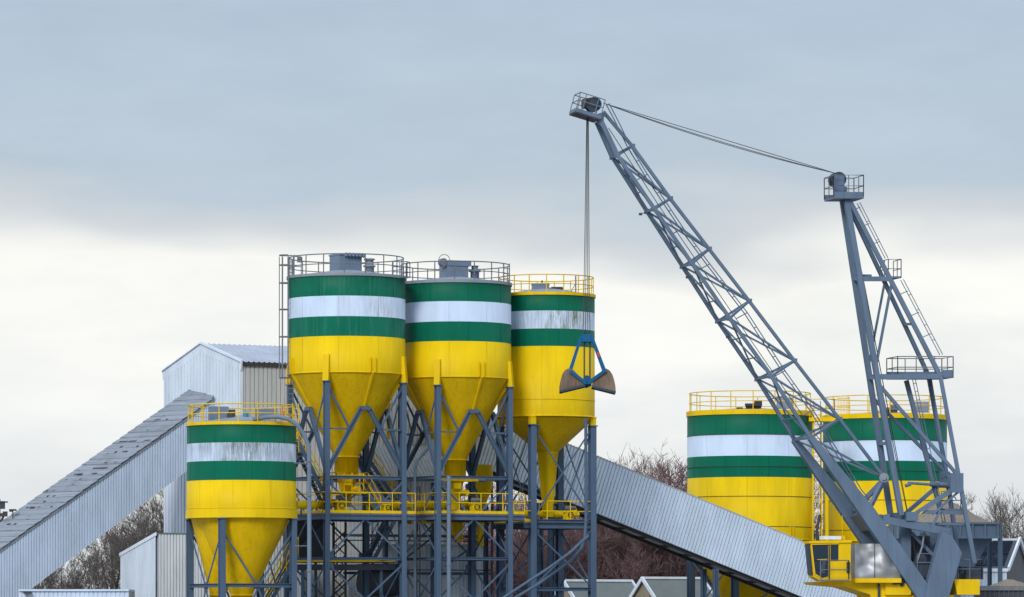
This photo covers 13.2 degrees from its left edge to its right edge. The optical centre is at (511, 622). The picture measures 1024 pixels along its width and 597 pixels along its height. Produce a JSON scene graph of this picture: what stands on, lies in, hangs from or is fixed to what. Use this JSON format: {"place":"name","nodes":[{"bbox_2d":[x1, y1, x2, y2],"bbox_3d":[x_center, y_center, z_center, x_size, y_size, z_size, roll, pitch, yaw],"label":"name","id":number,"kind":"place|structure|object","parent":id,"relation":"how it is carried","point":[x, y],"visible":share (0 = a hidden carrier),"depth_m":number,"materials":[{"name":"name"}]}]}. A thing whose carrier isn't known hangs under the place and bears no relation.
{"place":"outdoors","nodes":[
{"label":"outdoors","id":0,"kind":"place"},
{"bbox_2d":[0,501,7,521],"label":"floodlight mast","id":1,"kind":"object","parent":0,"point":[4,513],"visible":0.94,"depth_m":284.85,"materials":[{"name":"metal"}]},
{"bbox_2d":[18,589,134,596],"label":"storage shed","id":2,"kind":"structure","parent":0,"point":[76,593],"depth_m":249.99,"materials":[{"name":"metal"}]},
{"bbox_2d":[386,403,390,438],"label":"vent pipe","id":3,"kind":"object","parent":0,"point":[387,431],"visible":0.52,"depth_m":265.53,"materials":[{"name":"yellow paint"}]},
{"bbox_2d":[0,0,1023,588],"label":"sky","id":4,"kind":"structure","parent":0,"point":[160,160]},
{"bbox_2d":[564,579,635,596],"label":"gabled shed","id":5,"kind":"structure","parent":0,"point":[615,587],"depth_m":305.63,"materials":[{"name":"grey metal"}]},
{"bbox_2d":[629,577,711,596],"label":"gabled shed","id":6,"kind":"structure","parent":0,"point":[660,587],"depth_m":303.16,"materials":[{"name":"grey metal"}]},
{"bbox_2d":[961,537,1023,596],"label":"solar roof house","id":7,"kind":"structure","parent":0,"point":[1012,558],"depth_m":307.18,"materials":[{"name":"metal"}]},
{"label":"ground","id":8,"kind":"structure","parent":0,"visible":0},
{"bbox_2d":[33,559,82,588],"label":"bare tree","id":9,"kind":"object","parent":8,"relation":"on","point":[58,586],"visible":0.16,"depth_m":300.06,"materials":[{"name":"brown plant"}]},
{"bbox_2d":[33,546,119,588],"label":"bare tree","id":10,"kind":"object","parent":8,"relation":"on","point":[75,583],"visible":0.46,"depth_m":295.55,"materials":[{"name":"brown plant"}]},
{"bbox_2d":[47,498,163,588],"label":"bare tree","id":11,"kind":"object","parent":8,"relation":"on","point":[115,576],"visible":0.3,"depth_m":304.81,"materials":[{"name":"brown plant"}]},
{"bbox_2d":[0,389,214,596],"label":"conveyor gallery","id":12,"kind":"object","parent":8,"relation":"on","point":[55,526],"visible":0.88,"depth_m":265.61,"materials":[{"name":"metal"}]},
{"bbox_2d":[75,494,163,588],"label":"bare tree","id":13,"kind":"object","parent":8,"relation":"on","point":[162,501],"visible":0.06,"depth_m":309.44,"materials":[{"name":"brown plant"}]},
{"bbox_2d":[99,489,163,567],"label":"bare tree","id":14,"kind":"object","parent":8,"relation":"on","point":[162,495],"visible":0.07,"depth_m":304.13,"materials":[{"name":"brown plant"}]},
{"bbox_2d":[102,505,163,588],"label":"bare tree","id":15,"kind":"object","parent":8,"relation":"on","point":[119,548],"visible":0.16,"depth_m":298.60,"materials":[{"name":"brown plant"}]},
{"bbox_2d":[113,495,163,584],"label":"bare tree","id":16,"kind":"object","parent":8,"relation":"on","point":[154,509],"visible":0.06,"depth_m":308.60,"materials":[{"name":"brown plant"}]},
{"bbox_2d":[119,532,303,596],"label":"storage shed","id":17,"kind":"structure","parent":8,"relation":"on","point":[153,565],"depth_m":262.72,"materials":[{"name":"metal"}]},
{"bbox_2d":[185,403,311,596],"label":"storage silo","id":18,"kind":"object","parent":8,"relation":"on","point":[241,511],"visible":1,"depth_m":249.71,"materials":[{"name":"green paint"}]},
{"bbox_2d":[283,521,322,596],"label":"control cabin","id":19,"kind":"object","parent":8,"relation":"on","point":[316,550],"visible":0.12,"depth_m":262.15,"materials":[{"name":"metal"}]},
{"bbox_2d":[161,342,456,596],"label":"processing hall","id":20,"kind":"structure","parent":8,"relation":"on","point":[230,373],"depth_m":270.91,"materials":[{"name":"metal"}]},
{"bbox_2d":[332,522,346,596],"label":"bucket elevator","id":21,"kind":"object","parent":8,"relation":"on","point":[345,555],"visible":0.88,"depth_m":261.62,"materials":[{"name":"metal"}]},
{"bbox_2d":[288,560,395,596],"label":"belt conveyor","id":22,"kind":"object","parent":8,"relation":"on","point":[379,567],"visible":0.82,"depth_m":260.28,"materials":[{"name":"metal"}]},
{"bbox_2d":[279,252,410,596],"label":"storage silo","id":23,"kind":"object","parent":8,"relation":"on","point":[346,375],"visible":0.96,"depth_m":257.69,"materials":[{"name":"green paint"}]},
{"bbox_2d":[264,537,299,596],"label":"steel staircase","id":24,"kind":"structure","parent":23,"relation":"attached to","point":[282,581],"depth_m":256.54,"materials":[{"name":"yellow metal"}]},
{"bbox_2d":[296,422,331,507],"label":"steel staircase","id":25,"kind":"structure","parent":23,"relation":"attached to","point":[318,483],"depth_m":256.79,"materials":[{"name":"metal"}]},
{"bbox_2d":[296,472,415,521],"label":"service platform","id":26,"kind":"structure","parent":23,"relation":"attached to","point":[377,515],"depth_m":258.17,"materials":[{"name":"metal"}]},
{"bbox_2d":[296,499,335,516],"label":"screw conveyor","id":27,"kind":"object","parent":26,"relation":"on","point":[300,505],"visible":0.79,"depth_m":256.68,"materials":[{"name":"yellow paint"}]},
{"bbox_2d":[333,495,347,509],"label":"valve unit","id":28,"kind":"object","parent":26,"relation":"on","point":[339,506],"visible":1,"depth_m":257.84,"materials":[{"name":"yellow metal"}]},
{"bbox_2d":[381,500,391,510],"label":"valve unit","id":29,"kind":"object","parent":26,"relation":"on","point":[385,507],"visible":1,"depth_m":259.35,"materials":[{"name":"yellow metal"}]},
{"bbox_2d":[369,498,397,563],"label":"steel staircase","id":30,"kind":"structure","parent":23,"relation":"attached to","point":[383,541],"depth_m":263.79,"materials":[{"name":"metal"}]},
{"bbox_2d":[356,564,397,596],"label":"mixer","id":31,"kind":"object","parent":8,"relation":"on","point":[393,591],"visible":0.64,"depth_m":264.64,"materials":[{"name":"grey metal"}]},
{"bbox_2d":[348,445,443,596],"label":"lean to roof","id":32,"kind":"object","parent":8,"relation":"on","point":[425,467],"visible":0.12,"depth_m":269.18,"materials":[{"name":"grey metal"}]},
{"bbox_2d":[342,480,490,596],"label":"pipe rack","id":33,"kind":"object","parent":8,"relation":"on","point":[485,573],"visible":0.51,"depth_m":267.95,"materials":[{"name":"grey metal"}]},
{"bbox_2d":[370,544,482,596],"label":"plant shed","id":34,"kind":"structure","parent":8,"relation":"on","point":[457,590],"depth_m":269.54,"materials":[{"name":"grey metal"}]},
{"bbox_2d":[397,254,513,596],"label":"storage silo","id":35,"kind":"object","parent":8,"relation":"on","point":[458,350],"visible":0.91,"depth_m":261.12,"materials":[{"name":"green paint"}]},
{"bbox_2d":[413,447,428,596],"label":"filling pipe","id":36,"kind":"object","parent":35,"relation":"attached to","point":[415,473],"visible":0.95,"depth_m":262.42,"materials":[{"name":"metal"}]},
{"bbox_2d":[446,476,451,596],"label":"filling pipe","id":37,"kind":"object","parent":35,"relation":"attached to","point":[448,503],"visible":1,"depth_m":259.88,"materials":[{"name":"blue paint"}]},
{"bbox_2d":[399,492,524,522],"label":"service platform","id":38,"kind":"structure","parent":35,"relation":"attached to","point":[483,516],"depth_m":261.82,"materials":[{"name":"metal"}]},
{"bbox_2d":[359,442,397,500],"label":"steel staircase","id":39,"kind":"structure","parent":38,"relation":"attached to","point":[378,483],"depth_m":264.54,"materials":[{"name":"grey metal"}]},
{"bbox_2d":[366,499,468,510],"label":"screw conveyor","id":40,"kind":"object","parent":38,"relation":"on","point":[429,505],"visible":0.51,"depth_m":264.87,"materials":[{"name":"yellow metal"}]},
{"bbox_2d":[407,520,468,530],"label":"screw conveyor","id":41,"kind":"object","parent":38,"relation":"attached to","point":[422,521],"visible":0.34,"depth_m":265.10,"materials":[{"name":"metal"}]},
{"bbox_2d":[452,522,462,541],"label":"chute","id":42,"kind":"object","parent":38,"relation":"hanging from","point":[457,528],"visible":0.91,"depth_m":266.23,"materials":[{"name":"yellow metal"}]},
{"bbox_2d":[468,498,480,510],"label":"valve unit","id":43,"kind":"object","parent":38,"relation":"on","point":[473,506],"visible":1,"depth_m":261.87,"materials":[{"name":"yellow metal"}]},
{"bbox_2d":[468,465,492,596],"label":"dust bin","id":44,"kind":"object","parent":8,"relation":"on","point":[486,486],"visible":0.5,"depth_m":268.95,"materials":[{"name":"yellow metal"}]},
{"bbox_2d":[458,481,527,595],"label":"bare tree","id":45,"kind":"object","parent":8,"relation":"on","point":[489,549],"visible":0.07,"depth_m":318.56,"materials":[{"name":"brown plant"}]},
{"bbox_2d":[488,494,565,596],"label":"bare tree","id":46,"kind":"object","parent":8,"relation":"on","point":[520,554],"visible":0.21,"depth_m":321.70,"materials":[{"name":"brown plant"}]},
{"bbox_2d":[488,490,576,596],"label":"bare tree","id":47,"kind":"object","parent":8,"relation":"on","point":[518,509],"visible":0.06,"depth_m":330.12,"materials":[{"name":"brown plant"}]},
{"bbox_2d":[485,484,587,596],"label":"bare tree","id":48,"kind":"object","parent":8,"relation":"on","point":[525,536],"visible":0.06,"depth_m":332.86,"materials":[{"name":"brown plant"}]},
{"bbox_2d":[496,274,597,596],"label":"storage silo","id":49,"kind":"object","parent":8,"relation":"on","point":[546,334],"visible":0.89,"depth_m":264.73,"materials":[{"name":"green paint"}]},
{"bbox_2d":[492,500,590,529],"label":"service platform","id":50,"kind":"structure","parent":49,"relation":"attached to","point":[521,525],"depth_m":265.41,"materials":[{"name":"metal"}]},
{"bbox_2d":[562,506,575,519],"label":"valve unit","id":51,"kind":"object","parent":50,"relation":"on","point":[566,515],"visible":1,"depth_m":265.89,"materials":[{"name":"yellow metal"}]},
{"bbox_2d":[503,535,589,596],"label":"diagonal brace","id":52,"kind":"object","parent":49,"relation":"attached to","point":[571,551],"visible":1,"depth_m":261.84,"materials":[{"name":"grey metal"}]},
{"bbox_2d":[514,509,579,518],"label":"screw conveyor","id":53,"kind":"object","parent":49,"relation":"attached to","point":[557,514],"visible":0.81,"depth_m":267.28,"materials":[{"name":"yellow metal"}]},
{"bbox_2d":[514,418,587,596],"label":"filling pipe","id":54,"kind":"object","parent":49,"relation":"attached to","point":[574,556],"visible":1,"depth_m":262.71,"materials":[{"name":"grey metal"}]},
{"bbox_2d":[493,503,647,582],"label":"bare tree","id":55,"kind":"object","parent":8,"relation":"on","point":[570,541],"visible":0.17,"depth_m":322.21,"materials":[{"name":"brown plant"}]},
{"bbox_2d":[564,510,586,578],"bbox_3d":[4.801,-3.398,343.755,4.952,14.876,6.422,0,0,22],"label":"red twig shrub","id":56,"kind":"object","parent":8,"relation":"on","point":[570,546],"visible":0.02,"depth_m":342.72,"materials":[{"name":"brown plant"}]},
{"bbox_2d":[457,501,711,596],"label":"wood","id":57,"kind":"object","parent":8,"relation":"on","point":[513,548],"visible":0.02,"depth_m":376.86,"materials":[{"name":"brown plant"}]},
{"bbox_2d":[564,448,644,578],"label":"bare tree","id":58,"kind":"object","parent":8,"relation":"on","point":[603,541],"visible":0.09,"depth_m":328.20,"materials":[{"name":"brown plant"}]},
{"bbox_2d":[544,462,686,576],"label":"bare tree","id":59,"kind":"object","parent":8,"relation":"on","point":[653,475],"visible":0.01,"depth_m":339.02,"materials":[{"name":"brown plant"}]},
{"bbox_2d":[564,474,677,578],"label":"bare tree","id":60,"kind":"object","parent":8,"relation":"on","point":[587,564],"depth_m":342.32,"materials":[{"name":"brown plant"}]},
{"bbox_2d":[564,451,686,578],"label":"bare tree","id":61,"kind":"object","parent":8,"relation":"on","point":[571,570],"visible":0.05,"depth_m":338.02,"materials":[{"name":"brown plant"}]},
{"bbox_2d":[574,440,686,576],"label":"bare tree","id":62,"kind":"object","parent":8,"relation":"on","point":[680,464],"visible":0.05,"depth_m":333.18,"materials":[{"name":"brown plant"}]},
{"bbox_2d":[567,452,707,581],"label":"bare tree","id":63,"kind":"object","parent":8,"relation":"on","point":[682,573],"visible":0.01,"depth_m":335.14,"materials":[{"name":"brown plant"}]},
{"bbox_2d":[597,474,678,583],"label":"bare tree","id":64,"kind":"object","parent":8,"relation":"on","point":[629,561],"visible":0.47,"depth_m":320.83,"materials":[{"name":"brown plant"}]},
{"bbox_2d":[575,443,708,578],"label":"bare tree","id":65,"kind":"object","parent":8,"relation":"on","point":[669,563],"visible":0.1,"depth_m":324.03,"materials":[{"name":"brown plant"}]},
{"bbox_2d":[432,414,856,596],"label":"conveyor gallery","id":66,"kind":"object","parent":8,"relation":"on","point":[714,538],"visible":0.49,"depth_m":278.95,"materials":[{"name":"metal"}]},
{"bbox_2d":[602,443,697,576],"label":"bare tree","id":67,"kind":"object","parent":8,"relation":"on","point":[665,565],"visible":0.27,"depth_m":325.44,"materials":[{"name":"brown plant"}]},
{"bbox_2d":[632,448,711,584],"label":"bare tree","id":68,"kind":"object","parent":8,"relation":"on","point":[682,469],"visible":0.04,"depth_m":341.77,"materials":[{"name":"brown plant"}]},
{"bbox_2d":[686,390,811,596],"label":"storage silo","id":69,"kind":"object","parent":8,"relation":"on","point":[748,462],"visible":0.59,"depth_m":286.48,"materials":[{"name":"green paint"}]},
{"bbox_2d":[569,92,982,596],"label":"harbour crane","id":70,"kind":"object","parent":8,"relation":"on","point":[879,560],"visible":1,"depth_m":248.61,"materials":[{"name":"grey paint"}]},
{"bbox_2d":[559,332,615,394],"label":"clamshell grab","id":71,"kind":"object","parent":70,"relation":"hanging from","point":[573,380],"visible":1,"depth_m":245.22,"materials":[{"name":"blue paint"}]},
{"bbox_2d":[814,457,822,540],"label":"bare tree","id":72,"kind":"object","parent":8,"relation":"on","point":[817,497],"visible":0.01,"depth_m":339.71,"materials":[{"name":"brown plant"}]},
{"bbox_2d":[808,399,834,540],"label":"ladder tower","id":73,"kind":"structure","parent":8,"relation":"on","point":[822,419],"depth_m":287.67,"materials":[{"name":"yellow metal"}]},
{"bbox_2d":[822,394,946,543],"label":"storage silo","id":74,"kind":"object","parent":8,"relation":"on","point":[910,456],"visible":0.4,"depth_m":291.44,"materials":[{"name":"green paint"}]},
{"bbox_2d":[887,522,1001,596],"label":"gravel hopper","id":75,"kind":"object","parent":8,"relation":"on","point":[984,534],"visible":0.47,"depth_m":265.08,"materials":[{"name":"grey paint"}]},
{"bbox_2d":[917,501,988,521],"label":"gravel heap","id":76,"kind":"object","parent":75,"relation":"on","point":[931,517],"visible":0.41,"depth_m":266.25,"materials":[{"name":"beige gravel"}]},
{"bbox_2d":[947,490,981,515],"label":"bare tree","id":77,"kind":"object","parent":8,"relation":"on","point":[966,496],"visible":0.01,"depth_m":349.42,"materials":[{"name":"brown plant"}]},
{"bbox_2d":[947,484,1023,541],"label":"bare tree","id":78,"kind":"object","parent":8,"relation":"on","point":[1005,524],"visible":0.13,"depth_m":329.26,"materials":[{"name":"brown plant"}]},
{"bbox_2d":[974,586,1023,596],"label":"gravel bin","id":79,"kind":"object","parent":8,"relation":"on","point":[1001,591],"visible":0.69,"depth_m":254.41,"materials":[{"name":"concrete"}]},
{"bbox_2d":[990,579,1023,585],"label":"gravel heap","id":80,"kind":"object","parent":79,"relation":"on","point":[1006,582],"visible":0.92,"depth_m":255.29,"materials":[{"name":"beige gravel"}]},
{"bbox_2d":[979,485,1023,538],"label":"bare tree","id":81,"kind":"object","parent":8,"relation":"on","point":[999,501],"visible":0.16,"depth_m":343.69,"materials":[{"name":"brown plant"}]},
{"bbox_2d":[981,496,1023,543],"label":"bare tree","id":82,"kind":"object","parent":8,"relation":"on","point":[1017,531],"visible":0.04,"depth_m":353.79,"materials":[{"name":"brown plant"}]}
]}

